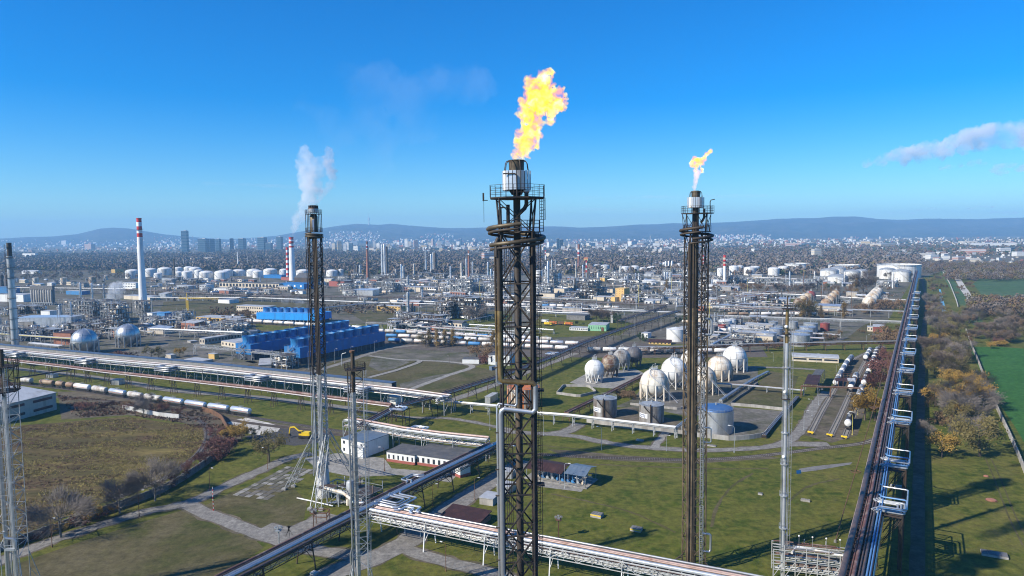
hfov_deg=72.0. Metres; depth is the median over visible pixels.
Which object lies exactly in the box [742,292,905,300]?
pipe rack
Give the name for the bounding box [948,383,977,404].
tree
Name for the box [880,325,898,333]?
bush
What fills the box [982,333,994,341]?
tree
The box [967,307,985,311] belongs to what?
tree
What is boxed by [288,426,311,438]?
excavator
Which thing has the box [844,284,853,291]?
tree
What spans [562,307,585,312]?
building
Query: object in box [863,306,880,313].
bush
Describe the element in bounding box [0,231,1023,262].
city houses
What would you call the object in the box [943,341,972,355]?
tree
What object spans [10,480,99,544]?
tree
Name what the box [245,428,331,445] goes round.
asphalt yard
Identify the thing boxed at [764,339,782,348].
bush
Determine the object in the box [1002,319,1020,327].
tree
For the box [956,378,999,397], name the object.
tree
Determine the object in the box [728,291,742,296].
tree
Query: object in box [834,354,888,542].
pipe
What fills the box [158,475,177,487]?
bush
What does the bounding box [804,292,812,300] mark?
gas sphere
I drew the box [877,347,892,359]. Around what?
tree
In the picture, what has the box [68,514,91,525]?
bush
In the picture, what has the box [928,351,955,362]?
tree
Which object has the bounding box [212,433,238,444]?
bush
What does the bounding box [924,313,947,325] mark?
tree
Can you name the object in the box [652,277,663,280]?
building
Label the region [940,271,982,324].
mown strip
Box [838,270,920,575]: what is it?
pipe rack
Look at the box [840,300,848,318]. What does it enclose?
poplar tree
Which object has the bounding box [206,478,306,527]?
dull lawn
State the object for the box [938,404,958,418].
tree
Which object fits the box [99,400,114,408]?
bush
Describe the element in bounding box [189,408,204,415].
bush
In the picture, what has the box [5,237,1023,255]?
town trees
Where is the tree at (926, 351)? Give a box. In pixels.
[921,348,949,364]
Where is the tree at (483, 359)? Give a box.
[478,354,490,363]
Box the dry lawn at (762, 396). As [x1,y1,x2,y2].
[736,384,781,406]
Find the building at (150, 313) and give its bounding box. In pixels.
[147,311,161,316]
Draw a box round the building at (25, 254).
[22,253,37,256]
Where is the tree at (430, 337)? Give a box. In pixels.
[414,332,433,346]
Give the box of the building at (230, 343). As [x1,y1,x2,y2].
[221,338,242,347]
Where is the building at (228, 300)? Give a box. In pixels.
[218,298,238,303]
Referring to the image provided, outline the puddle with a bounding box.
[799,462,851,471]
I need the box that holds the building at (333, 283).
[329,280,352,286]
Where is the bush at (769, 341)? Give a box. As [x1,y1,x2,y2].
[759,338,772,346]
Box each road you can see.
[0,452,313,564]
[8,367,350,409]
[180,501,369,559]
[251,513,335,539]
[278,345,417,383]
[309,459,528,575]
[389,542,515,575]
[440,321,512,334]
[450,353,578,401]
[505,391,828,451]
[547,423,585,435]
[549,449,776,463]
[775,442,829,446]
[825,324,863,345]
[909,276,927,575]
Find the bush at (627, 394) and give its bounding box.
[621,390,637,398]
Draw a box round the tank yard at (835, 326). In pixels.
[677,314,869,348]
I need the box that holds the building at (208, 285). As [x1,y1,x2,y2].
[199,284,213,289]
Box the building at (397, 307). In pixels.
[376,305,405,310]
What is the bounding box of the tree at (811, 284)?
[804,282,817,289]
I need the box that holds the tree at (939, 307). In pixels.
[929,304,942,311]
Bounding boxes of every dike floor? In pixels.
[590,407,686,429]
[697,407,781,435]
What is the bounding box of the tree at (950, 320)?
[937,315,953,323]
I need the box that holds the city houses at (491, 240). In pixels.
[5,231,1006,260]
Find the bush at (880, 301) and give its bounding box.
[877,299,894,307]
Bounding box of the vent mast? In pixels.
[779,296,793,575]
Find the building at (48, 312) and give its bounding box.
[41,310,56,314]
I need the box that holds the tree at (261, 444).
[247,428,289,462]
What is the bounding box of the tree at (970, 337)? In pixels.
[964,332,976,340]
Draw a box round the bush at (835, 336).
[823,329,842,339]
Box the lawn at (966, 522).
[0,272,1023,575]
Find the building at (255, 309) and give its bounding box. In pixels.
[236,304,275,313]
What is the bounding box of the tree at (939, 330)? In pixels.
[933,325,958,334]
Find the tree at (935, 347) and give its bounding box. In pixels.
[924,343,952,354]
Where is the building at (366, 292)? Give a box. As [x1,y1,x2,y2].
[354,288,378,295]
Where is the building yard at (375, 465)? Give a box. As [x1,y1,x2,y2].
[306,453,455,481]
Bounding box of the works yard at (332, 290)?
[146,273,907,310]
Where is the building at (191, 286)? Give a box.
[177,285,195,288]
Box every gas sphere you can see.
[69,328,99,351]
[115,323,140,347]
[585,354,603,383]
[601,350,618,377]
[614,345,630,370]
[627,342,642,367]
[640,363,677,402]
[661,353,686,389]
[681,350,705,366]
[697,363,724,395]
[708,352,732,381]
[723,343,747,372]
[793,296,802,305]
[800,294,807,303]
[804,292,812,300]
[808,291,815,300]
[820,296,831,303]
[825,293,835,303]
[828,290,838,303]
[831,289,840,300]
[862,293,876,307]
[865,293,878,300]
[868,289,880,298]
[871,287,881,299]
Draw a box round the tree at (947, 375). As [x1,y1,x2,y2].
[937,367,963,381]
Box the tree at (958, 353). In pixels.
[953,347,973,356]
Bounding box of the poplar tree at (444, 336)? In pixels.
[441,329,447,346]
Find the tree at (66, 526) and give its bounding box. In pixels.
[50,521,70,532]
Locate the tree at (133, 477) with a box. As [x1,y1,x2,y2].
[119,455,186,501]
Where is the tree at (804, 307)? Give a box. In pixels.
[792,300,817,317]
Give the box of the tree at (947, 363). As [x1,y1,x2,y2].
[926,355,959,374]
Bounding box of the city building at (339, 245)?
[337,241,341,250]
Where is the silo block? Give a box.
[29,286,56,304]
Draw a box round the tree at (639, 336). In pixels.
[636,332,644,340]
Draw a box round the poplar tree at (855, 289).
[851,278,858,291]
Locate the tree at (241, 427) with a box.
[225,417,251,440]
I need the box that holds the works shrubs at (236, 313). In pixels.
[28,275,903,320]
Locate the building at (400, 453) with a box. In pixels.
[386,443,422,464]
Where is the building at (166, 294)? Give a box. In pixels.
[159,292,171,296]
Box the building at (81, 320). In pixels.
[76,319,88,323]
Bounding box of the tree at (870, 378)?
[864,371,886,388]
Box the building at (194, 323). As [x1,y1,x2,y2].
[181,319,205,328]
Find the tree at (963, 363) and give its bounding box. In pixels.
[943,350,971,370]
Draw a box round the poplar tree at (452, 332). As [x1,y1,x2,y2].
[449,328,455,346]
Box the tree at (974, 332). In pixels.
[967,329,981,338]
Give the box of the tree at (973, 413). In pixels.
[952,403,976,415]
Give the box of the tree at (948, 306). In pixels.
[937,304,951,312]
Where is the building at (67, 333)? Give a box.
[53,330,74,344]
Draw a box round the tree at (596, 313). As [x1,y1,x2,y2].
[592,307,609,318]
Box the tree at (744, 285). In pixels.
[739,283,752,290]
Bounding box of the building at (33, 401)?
[0,385,56,423]
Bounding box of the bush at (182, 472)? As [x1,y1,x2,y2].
[168,468,190,480]
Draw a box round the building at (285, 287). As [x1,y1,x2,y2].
[277,286,290,289]
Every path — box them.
[356,409,511,430]
[369,355,421,377]
[408,360,474,388]
[650,432,668,448]
[748,366,815,369]
[955,278,970,298]
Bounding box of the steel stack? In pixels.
[4,243,19,344]
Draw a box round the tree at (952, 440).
[922,429,962,456]
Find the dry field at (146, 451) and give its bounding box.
[0,417,203,540]
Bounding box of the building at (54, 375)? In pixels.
[46,373,58,377]
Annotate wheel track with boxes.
[84,542,194,557]
[537,445,595,450]
[552,494,674,532]
[584,463,767,468]
[710,473,752,526]
[787,478,839,501]
[985,458,1022,544]
[991,458,1023,533]
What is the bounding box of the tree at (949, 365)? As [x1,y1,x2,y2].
[937,361,962,372]
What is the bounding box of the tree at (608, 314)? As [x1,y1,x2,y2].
[599,310,615,321]
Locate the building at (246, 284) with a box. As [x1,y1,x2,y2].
[219,282,282,288]
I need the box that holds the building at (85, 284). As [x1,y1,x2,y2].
[77,282,88,286]
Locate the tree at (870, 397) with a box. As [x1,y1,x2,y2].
[851,382,890,420]
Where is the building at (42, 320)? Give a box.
[18,315,84,327]
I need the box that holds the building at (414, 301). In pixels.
[403,300,423,305]
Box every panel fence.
[122,405,178,417]
[202,407,226,425]
[966,328,1023,472]
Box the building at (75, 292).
[66,290,89,294]
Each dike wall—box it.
[556,384,595,396]
[587,419,686,434]
[630,403,685,409]
[697,428,767,440]
[730,382,757,404]
[731,403,782,410]
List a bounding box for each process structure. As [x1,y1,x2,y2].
[0,306,8,315]
[0,322,23,341]
[17,303,34,313]
[19,325,48,339]
[22,302,47,313]
[37,325,64,339]
[54,320,74,329]
[63,297,87,314]
[66,321,97,330]
[76,298,102,319]
[87,316,101,322]
[90,298,119,320]
[90,321,113,332]
[95,316,107,325]
[95,331,107,337]
[100,301,126,322]
[105,324,119,337]
[106,301,132,326]
[133,297,152,316]
[135,323,155,330]
[139,313,171,324]
[151,277,158,281]
[157,317,176,327]
[168,276,184,280]
[169,308,195,322]
[186,278,202,282]
[189,325,207,331]
[196,325,219,332]
[202,286,212,291]
[213,319,246,333]
[227,286,238,291]
[234,317,252,326]
[235,318,251,330]
[263,288,273,294]
[270,349,298,369]
[315,476,382,512]
[338,276,351,279]
[339,282,356,290]
[343,288,357,295]
[350,272,364,279]
[382,279,395,291]
[385,272,398,279]
[386,316,420,328]
[387,319,401,328]
[392,283,406,291]
[395,311,422,320]
[412,275,421,279]
[418,272,430,276]
[418,316,448,326]
[420,312,449,318]
[432,273,448,277]
[433,300,456,318]
[436,293,476,318]
[439,284,446,290]
[447,281,460,291]
[448,294,486,318]
[456,277,475,292]
[468,283,484,292]
[470,273,486,279]
[479,281,493,291]
[483,275,493,280]
[490,285,507,293]
[503,272,513,280]
[527,304,541,311]
[536,281,553,292]
[542,268,560,291]
[557,279,572,287]
[559,296,574,303]
[561,293,575,299]
[564,290,582,298]
[569,279,584,287]
[571,304,589,312]
[576,291,586,298]
[577,270,594,279]
[579,278,601,298]
[588,303,599,308]
[590,269,601,276]
[594,286,609,295]
[602,269,617,276]
[613,272,630,280]
[621,293,643,300]
[622,279,641,291]
[626,296,635,302]
[629,273,642,278]
[630,283,645,291]
[630,287,640,292]
[644,293,665,301]
[663,291,687,299]
[669,299,685,304]
[673,267,687,274]
[674,287,687,291]
[679,326,702,336]
[698,292,714,299]
[700,272,716,276]
[708,336,745,347]
[711,313,723,321]
[713,318,726,326]
[717,294,732,302]
[720,276,736,283]
[720,316,742,324]
[724,298,740,303]
[730,330,755,342]
[731,275,742,283]
[733,294,756,302]
[735,296,751,302]
[743,293,768,302]
[747,323,765,330]
[749,314,760,322]
[755,276,774,283]
[762,290,777,296]
[770,292,778,298]
[770,297,779,305]
[774,279,792,285]
[796,278,816,282]
[813,275,826,281]
[876,280,894,286]
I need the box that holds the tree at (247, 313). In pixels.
[238,308,251,315]
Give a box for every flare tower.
[0,349,39,575]
[281,205,362,510]
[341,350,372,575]
[482,159,545,575]
[675,191,714,569]
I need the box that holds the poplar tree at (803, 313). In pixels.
[799,298,806,317]
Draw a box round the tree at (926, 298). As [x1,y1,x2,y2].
[921,294,935,301]
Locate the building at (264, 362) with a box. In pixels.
[258,358,271,367]
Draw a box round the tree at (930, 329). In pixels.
[926,327,944,334]
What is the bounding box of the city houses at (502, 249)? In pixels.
[0,231,1022,260]
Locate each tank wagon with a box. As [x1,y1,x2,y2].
[20,377,33,384]
[38,378,55,386]
[55,380,65,387]
[65,382,73,389]
[73,382,91,391]
[91,385,108,394]
[108,387,126,396]
[126,390,142,399]
[143,393,162,402]
[162,396,184,406]
[183,399,207,409]
[207,402,229,412]
[229,405,252,415]
[253,319,262,323]
[263,319,273,323]
[273,320,283,324]
[284,321,294,325]
[295,321,305,325]
[385,328,395,333]
[386,333,396,337]
[387,338,400,342]
[396,330,405,333]
[397,334,410,338]
[401,337,413,343]
[406,330,416,333]
[411,334,422,338]
[453,340,466,345]
[464,336,477,341]
[467,341,481,346]
[478,336,489,341]
[482,342,494,347]
[537,339,548,343]
[540,336,551,341]
[540,344,553,349]
[550,339,564,344]
[554,344,567,350]
[565,341,578,345]
[586,347,600,352]
[602,347,615,352]
[649,347,663,352]
[665,347,680,352]
[698,348,712,353]
[713,348,725,353]
[739,311,748,315]
[750,312,759,314]
[761,312,770,315]
[772,312,781,315]
[833,375,840,385]
[837,370,843,377]
[839,364,846,371]
[844,411,854,428]
[846,354,853,363]
[848,381,854,390]
[861,376,867,386]
[863,352,868,359]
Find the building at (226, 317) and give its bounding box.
[196,315,246,320]
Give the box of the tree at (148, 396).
[133,393,155,403]
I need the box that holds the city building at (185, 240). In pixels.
[181,230,188,251]
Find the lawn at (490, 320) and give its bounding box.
[256,314,511,336]
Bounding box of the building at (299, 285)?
[282,282,312,288]
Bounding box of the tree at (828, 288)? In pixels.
[823,285,834,293]
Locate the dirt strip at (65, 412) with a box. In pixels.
[58,392,348,435]
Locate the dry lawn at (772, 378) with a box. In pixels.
[758,371,798,387]
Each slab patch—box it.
[369,356,408,370]
[400,373,449,387]
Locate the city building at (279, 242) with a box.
[276,236,282,249]
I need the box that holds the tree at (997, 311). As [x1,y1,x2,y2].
[993,308,1012,317]
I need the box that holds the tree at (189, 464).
[179,459,198,471]
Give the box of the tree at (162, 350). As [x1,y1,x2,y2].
[151,348,166,356]
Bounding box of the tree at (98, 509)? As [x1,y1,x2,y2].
[77,502,104,522]
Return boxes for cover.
[309,570,318,575]
[590,511,603,518]
[630,525,642,532]
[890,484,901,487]
[980,549,1008,559]
[985,498,997,501]
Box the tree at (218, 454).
[198,441,224,461]
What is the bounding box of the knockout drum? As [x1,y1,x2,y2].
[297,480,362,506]
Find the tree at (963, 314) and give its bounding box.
[961,312,977,322]
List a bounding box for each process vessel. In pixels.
[0,272,3,285]
[4,274,7,285]
[57,303,62,314]
[433,251,436,267]
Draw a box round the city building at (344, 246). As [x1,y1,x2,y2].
[343,243,346,250]
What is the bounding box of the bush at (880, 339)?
[870,335,889,342]
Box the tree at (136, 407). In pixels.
[131,399,149,414]
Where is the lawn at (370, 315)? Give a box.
[351,309,450,320]
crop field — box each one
[968,347,1023,440]
[973,278,1023,296]
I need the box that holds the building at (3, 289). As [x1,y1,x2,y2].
[0,286,19,292]
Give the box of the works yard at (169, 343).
[0,293,233,363]
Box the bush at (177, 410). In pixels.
[171,406,186,413]
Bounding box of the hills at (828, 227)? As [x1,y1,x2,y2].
[229,216,1023,244]
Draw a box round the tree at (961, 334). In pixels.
[947,329,968,340]
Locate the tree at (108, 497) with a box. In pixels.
[94,476,145,516]
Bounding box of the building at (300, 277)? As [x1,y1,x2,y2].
[294,273,320,282]
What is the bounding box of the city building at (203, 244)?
[197,238,209,251]
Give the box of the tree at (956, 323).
[946,320,969,330]
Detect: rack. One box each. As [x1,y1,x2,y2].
[0,333,69,344]
[0,343,396,401]
[0,348,451,416]
[4,358,395,422]
[15,287,133,294]
[15,369,74,384]
[21,286,665,309]
[27,342,64,348]
[147,297,675,315]
[149,328,244,337]
[181,331,231,337]
[193,344,295,363]
[214,442,515,575]
[229,287,278,292]
[245,287,288,291]
[321,301,388,309]
[342,417,489,460]
[353,279,435,285]
[357,310,680,429]
[365,322,447,329]
[368,503,788,575]
[394,327,494,337]
[399,278,486,281]
[406,325,524,334]
[416,324,491,333]
[416,326,511,333]
[426,315,493,330]
[440,324,529,335]
[453,401,676,438]
[466,324,554,333]
[512,295,595,303]
[527,310,617,316]
[536,309,587,313]
[562,374,642,420]
[591,306,644,311]
[614,280,706,286]
[617,305,667,325]
[636,340,895,354]
[674,419,685,437]
[675,305,903,316]
[676,314,900,325]
[710,329,740,349]
[713,331,824,340]
[717,382,803,395]
[719,308,799,314]
[719,371,769,401]
[723,289,804,293]
[726,306,783,314]
[732,327,764,331]
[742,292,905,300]
[742,327,840,335]
[749,277,819,284]
[762,396,799,437]
[801,385,860,397]
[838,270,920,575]
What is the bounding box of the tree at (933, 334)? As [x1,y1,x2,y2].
[929,333,950,340]
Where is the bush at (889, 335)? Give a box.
[881,332,896,342]
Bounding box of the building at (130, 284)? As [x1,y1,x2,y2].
[122,282,137,287]
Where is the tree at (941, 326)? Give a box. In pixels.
[931,320,957,330]
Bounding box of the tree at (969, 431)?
[940,406,1014,456]
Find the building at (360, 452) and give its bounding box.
[357,445,368,458]
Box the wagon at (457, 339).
[453,337,464,342]
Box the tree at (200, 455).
[189,450,213,462]
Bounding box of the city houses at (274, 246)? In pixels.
[24,231,1012,258]
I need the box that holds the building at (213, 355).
[208,353,218,358]
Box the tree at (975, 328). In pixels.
[971,327,984,337]
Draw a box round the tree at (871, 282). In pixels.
[843,271,878,293]
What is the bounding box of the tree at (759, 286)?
[751,283,764,292]
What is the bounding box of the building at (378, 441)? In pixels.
[341,430,388,456]
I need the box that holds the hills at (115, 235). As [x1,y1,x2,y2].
[0,228,234,246]
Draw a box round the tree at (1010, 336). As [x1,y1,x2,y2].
[994,329,1013,340]
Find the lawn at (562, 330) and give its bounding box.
[528,314,633,336]
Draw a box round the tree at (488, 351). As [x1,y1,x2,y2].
[470,342,494,355]
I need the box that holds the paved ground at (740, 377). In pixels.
[617,367,757,415]
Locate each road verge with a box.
[14,367,349,410]
[273,511,320,526]
[350,409,511,428]
[368,355,422,377]
[401,546,516,575]
[407,360,475,388]
[449,354,578,402]
[549,423,586,433]
[649,432,671,446]
[787,441,821,447]
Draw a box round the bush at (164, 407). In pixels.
[157,403,169,409]
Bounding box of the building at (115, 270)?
[111,269,123,272]
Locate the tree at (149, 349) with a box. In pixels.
[140,344,160,356]
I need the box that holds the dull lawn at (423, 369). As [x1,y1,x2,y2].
[321,356,495,392]
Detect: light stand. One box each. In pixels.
[274,525,282,543]
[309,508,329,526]
[555,515,561,537]
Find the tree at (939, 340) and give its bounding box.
[920,334,952,346]
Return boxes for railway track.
[12,382,352,433]
[56,396,346,436]
[112,414,211,498]
[250,323,302,326]
[385,342,577,351]
[537,438,871,460]
[581,352,720,354]
[807,346,884,432]
[827,348,873,435]
[841,345,881,437]
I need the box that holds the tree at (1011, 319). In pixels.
[999,316,1014,321]
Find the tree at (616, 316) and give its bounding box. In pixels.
[612,313,622,322]
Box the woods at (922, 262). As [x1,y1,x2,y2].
[0,260,1023,312]
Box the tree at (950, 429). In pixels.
[947,424,959,433]
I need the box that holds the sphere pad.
[570,369,642,388]
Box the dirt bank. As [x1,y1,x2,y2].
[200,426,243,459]
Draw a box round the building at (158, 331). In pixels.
[147,325,174,333]
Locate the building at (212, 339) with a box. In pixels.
[199,330,260,343]
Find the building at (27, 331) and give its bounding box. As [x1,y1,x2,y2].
[19,327,33,338]
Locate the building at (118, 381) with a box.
[110,378,124,384]
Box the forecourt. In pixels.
[246,362,306,371]
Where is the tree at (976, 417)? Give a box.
[949,413,986,429]
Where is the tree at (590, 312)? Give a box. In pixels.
[587,309,603,321]
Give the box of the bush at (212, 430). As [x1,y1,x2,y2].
[204,427,221,435]
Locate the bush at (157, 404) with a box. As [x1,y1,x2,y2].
[153,399,167,406]
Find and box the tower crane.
[177,293,204,313]
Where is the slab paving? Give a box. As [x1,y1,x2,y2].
[233,466,315,499]
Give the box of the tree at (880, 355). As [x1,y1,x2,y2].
[871,351,915,366]
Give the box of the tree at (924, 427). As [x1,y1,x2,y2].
[913,418,936,435]
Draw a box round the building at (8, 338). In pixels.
[5,334,22,341]
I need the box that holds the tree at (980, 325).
[972,321,994,330]
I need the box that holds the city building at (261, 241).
[257,237,266,249]
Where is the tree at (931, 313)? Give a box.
[925,310,945,322]
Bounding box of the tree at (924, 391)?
[919,382,949,405]
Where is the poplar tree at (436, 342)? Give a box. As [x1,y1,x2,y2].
[433,329,439,347]
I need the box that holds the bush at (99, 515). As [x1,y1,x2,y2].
[94,509,110,519]
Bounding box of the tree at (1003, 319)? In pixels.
[993,316,1006,323]
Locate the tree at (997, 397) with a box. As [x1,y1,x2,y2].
[961,386,1007,408]
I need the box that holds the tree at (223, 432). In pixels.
[217,425,240,437]
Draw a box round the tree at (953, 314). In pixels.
[937,311,961,322]
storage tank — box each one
[32,277,38,284]
[59,277,66,284]
[88,276,95,283]
[124,269,137,278]
[145,268,156,276]
[153,273,162,278]
[157,267,171,275]
[175,267,182,271]
[175,271,181,277]
[181,271,192,280]
[188,267,200,273]
[194,269,203,277]
[199,271,212,277]
[214,270,229,278]
[224,269,232,275]
[233,269,245,275]
[246,269,258,276]
[246,329,256,334]
[252,270,262,277]
[263,268,276,274]
[279,269,285,274]
[296,269,309,274]
[326,269,337,276]
[338,269,343,275]
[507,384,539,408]
[593,393,616,417]
[601,264,609,269]
[639,398,663,423]
[666,326,682,341]
[698,313,710,323]
[698,402,733,434]
[703,323,717,333]
[717,267,722,276]
[718,318,731,323]
[718,324,725,333]
[729,265,738,274]
[744,267,756,274]
[761,330,776,341]
[768,267,779,275]
[769,326,782,337]
[784,263,808,267]
[789,320,797,328]
[790,332,809,346]
[795,328,812,341]
[799,324,815,336]
[803,322,817,332]
[820,268,838,276]
[820,321,829,330]
[827,274,847,282]
[828,264,859,268]
[831,266,845,273]
[844,269,860,281]
[856,268,865,278]
[877,263,921,277]
[879,267,895,278]
[891,269,910,281]
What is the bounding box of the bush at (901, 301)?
[893,299,906,305]
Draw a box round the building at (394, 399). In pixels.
[387,395,402,404]
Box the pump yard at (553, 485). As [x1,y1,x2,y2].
[529,481,582,491]
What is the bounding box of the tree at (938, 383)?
[930,377,967,391]
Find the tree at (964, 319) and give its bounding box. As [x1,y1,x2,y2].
[948,314,968,325]
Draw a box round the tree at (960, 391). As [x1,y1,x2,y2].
[925,378,983,401]
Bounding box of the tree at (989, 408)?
[956,395,998,418]
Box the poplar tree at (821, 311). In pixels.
[818,305,823,317]
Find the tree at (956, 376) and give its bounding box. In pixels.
[951,370,976,382]
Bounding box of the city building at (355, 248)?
[353,246,359,250]
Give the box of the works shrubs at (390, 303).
[154,274,900,313]
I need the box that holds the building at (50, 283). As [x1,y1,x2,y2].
[47,282,55,285]
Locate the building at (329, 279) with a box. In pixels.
[324,278,334,281]
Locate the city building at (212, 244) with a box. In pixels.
[210,238,214,251]
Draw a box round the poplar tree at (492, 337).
[490,329,494,346]
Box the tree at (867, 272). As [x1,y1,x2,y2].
[862,269,875,276]
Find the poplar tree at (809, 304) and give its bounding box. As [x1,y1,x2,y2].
[807,298,812,317]
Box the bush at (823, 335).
[815,333,831,339]
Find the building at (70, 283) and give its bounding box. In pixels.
[66,281,76,284]
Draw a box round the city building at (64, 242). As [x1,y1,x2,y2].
[61,240,69,244]
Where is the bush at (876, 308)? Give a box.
[857,302,878,313]
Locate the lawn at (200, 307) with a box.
[160,300,306,323]
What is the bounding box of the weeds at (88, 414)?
[58,395,244,456]
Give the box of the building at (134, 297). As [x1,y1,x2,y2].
[124,294,159,299]
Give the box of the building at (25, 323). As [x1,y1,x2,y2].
[18,321,33,327]
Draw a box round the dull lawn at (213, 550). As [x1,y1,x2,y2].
[11,511,262,575]
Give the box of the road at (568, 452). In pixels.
[549,449,776,463]
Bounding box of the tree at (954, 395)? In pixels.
[935,386,983,413]
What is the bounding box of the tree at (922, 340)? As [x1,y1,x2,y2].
[916,335,947,348]
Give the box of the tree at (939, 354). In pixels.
[930,350,970,372]
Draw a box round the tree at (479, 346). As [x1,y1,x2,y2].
[466,344,482,356]
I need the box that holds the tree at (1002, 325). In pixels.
[994,322,1017,329]
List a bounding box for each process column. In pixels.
[69,301,72,315]
[79,281,82,297]
[90,282,93,298]
[102,283,105,298]
[381,243,383,275]
[383,244,385,274]
[385,245,388,273]
[402,265,404,277]
[405,290,409,312]
[430,254,432,271]
[546,261,549,290]
[573,278,576,290]
[587,268,589,289]
[630,260,631,278]
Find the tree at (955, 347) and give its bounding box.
[939,341,967,349]
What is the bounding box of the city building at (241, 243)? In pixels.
[238,238,245,249]
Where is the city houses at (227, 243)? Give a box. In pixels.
[1,232,1019,261]
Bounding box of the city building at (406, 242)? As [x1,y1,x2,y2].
[404,239,407,246]
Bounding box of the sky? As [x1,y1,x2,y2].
[0,0,1023,239]
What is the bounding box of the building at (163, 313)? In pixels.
[157,311,175,321]
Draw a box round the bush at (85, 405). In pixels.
[73,401,94,409]
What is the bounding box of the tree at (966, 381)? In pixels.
[948,378,972,387]
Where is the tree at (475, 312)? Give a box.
[467,307,482,318]
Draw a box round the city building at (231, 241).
[229,238,233,249]
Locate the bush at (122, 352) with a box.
[112,350,129,354]
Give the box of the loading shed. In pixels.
[803,369,824,395]
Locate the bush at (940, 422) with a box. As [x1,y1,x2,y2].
[927,414,953,425]
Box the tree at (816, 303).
[793,301,820,317]
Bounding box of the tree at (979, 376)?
[965,371,988,384]
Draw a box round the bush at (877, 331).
[873,328,896,337]
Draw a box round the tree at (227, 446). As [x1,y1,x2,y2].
[202,435,238,452]
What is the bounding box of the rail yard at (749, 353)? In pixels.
[385,333,767,357]
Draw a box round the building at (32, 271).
[22,270,41,273]
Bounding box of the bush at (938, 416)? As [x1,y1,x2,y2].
[932,411,952,421]
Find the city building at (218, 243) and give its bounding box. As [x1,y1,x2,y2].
[215,238,220,250]
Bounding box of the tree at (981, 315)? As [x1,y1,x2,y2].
[969,307,988,320]
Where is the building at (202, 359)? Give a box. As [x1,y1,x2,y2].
[184,357,212,361]
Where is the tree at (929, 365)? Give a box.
[922,358,942,373]
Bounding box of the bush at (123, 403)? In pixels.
[117,400,130,405]
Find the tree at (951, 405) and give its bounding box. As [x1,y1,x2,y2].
[941,399,974,415]
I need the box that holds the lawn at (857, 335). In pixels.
[827,319,874,339]
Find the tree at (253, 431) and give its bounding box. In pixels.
[244,426,260,435]
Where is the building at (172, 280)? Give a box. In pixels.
[164,278,175,282]
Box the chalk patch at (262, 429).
[227,418,279,434]
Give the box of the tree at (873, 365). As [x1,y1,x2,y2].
[863,358,909,374]
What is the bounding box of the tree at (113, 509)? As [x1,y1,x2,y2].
[108,504,120,514]
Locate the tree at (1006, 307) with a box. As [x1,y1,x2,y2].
[993,304,1011,310]
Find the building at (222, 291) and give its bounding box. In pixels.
[219,290,233,293]
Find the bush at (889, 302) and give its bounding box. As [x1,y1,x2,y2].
[882,298,900,307]
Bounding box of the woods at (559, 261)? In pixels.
[0,246,923,274]
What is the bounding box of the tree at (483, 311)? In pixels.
[462,302,487,320]
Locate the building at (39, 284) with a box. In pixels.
[34,283,44,285]
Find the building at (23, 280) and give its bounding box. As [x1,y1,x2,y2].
[19,279,28,282]
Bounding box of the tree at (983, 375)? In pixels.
[962,368,998,388]
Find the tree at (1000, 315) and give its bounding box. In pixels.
[987,312,1004,318]
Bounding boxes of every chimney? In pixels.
[136,218,147,303]
[285,247,288,276]
[289,237,295,280]
[366,241,369,277]
[425,250,426,269]
[467,250,469,276]
[577,244,579,267]
[723,255,726,279]
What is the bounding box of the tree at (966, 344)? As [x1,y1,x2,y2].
[940,335,977,353]
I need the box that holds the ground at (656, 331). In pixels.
[0,236,1023,371]
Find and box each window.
[7,403,24,409]
[8,412,24,418]
[33,396,51,402]
[33,405,52,411]
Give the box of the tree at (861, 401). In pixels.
[847,392,880,419]
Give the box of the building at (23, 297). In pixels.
[0,293,30,301]
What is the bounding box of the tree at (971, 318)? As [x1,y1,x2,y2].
[962,314,975,323]
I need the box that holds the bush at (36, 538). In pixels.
[28,529,47,540]
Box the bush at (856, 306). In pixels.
[853,302,867,308]
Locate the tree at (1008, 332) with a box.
[991,330,1013,339]
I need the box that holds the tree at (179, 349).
[174,347,186,356]
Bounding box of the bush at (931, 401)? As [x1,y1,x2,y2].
[923,396,944,406]
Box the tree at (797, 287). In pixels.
[788,283,805,291]
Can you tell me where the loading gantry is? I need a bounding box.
[834,371,856,386]
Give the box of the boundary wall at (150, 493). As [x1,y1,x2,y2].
[0,448,222,550]
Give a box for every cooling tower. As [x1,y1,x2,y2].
[235,320,354,359]
[256,307,331,322]
[284,324,384,363]
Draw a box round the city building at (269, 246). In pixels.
[265,243,272,249]
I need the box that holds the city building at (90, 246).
[84,244,94,249]
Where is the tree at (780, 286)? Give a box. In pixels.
[772,283,787,291]
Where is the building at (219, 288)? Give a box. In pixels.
[214,287,247,291]
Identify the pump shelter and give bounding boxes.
[524,459,597,488]
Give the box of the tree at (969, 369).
[953,366,975,373]
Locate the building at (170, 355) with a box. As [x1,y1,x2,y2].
[165,353,175,358]
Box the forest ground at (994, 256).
[0,248,1023,276]
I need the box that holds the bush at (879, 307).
[868,301,883,308]
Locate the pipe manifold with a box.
[771,534,844,575]
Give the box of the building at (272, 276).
[264,274,285,277]

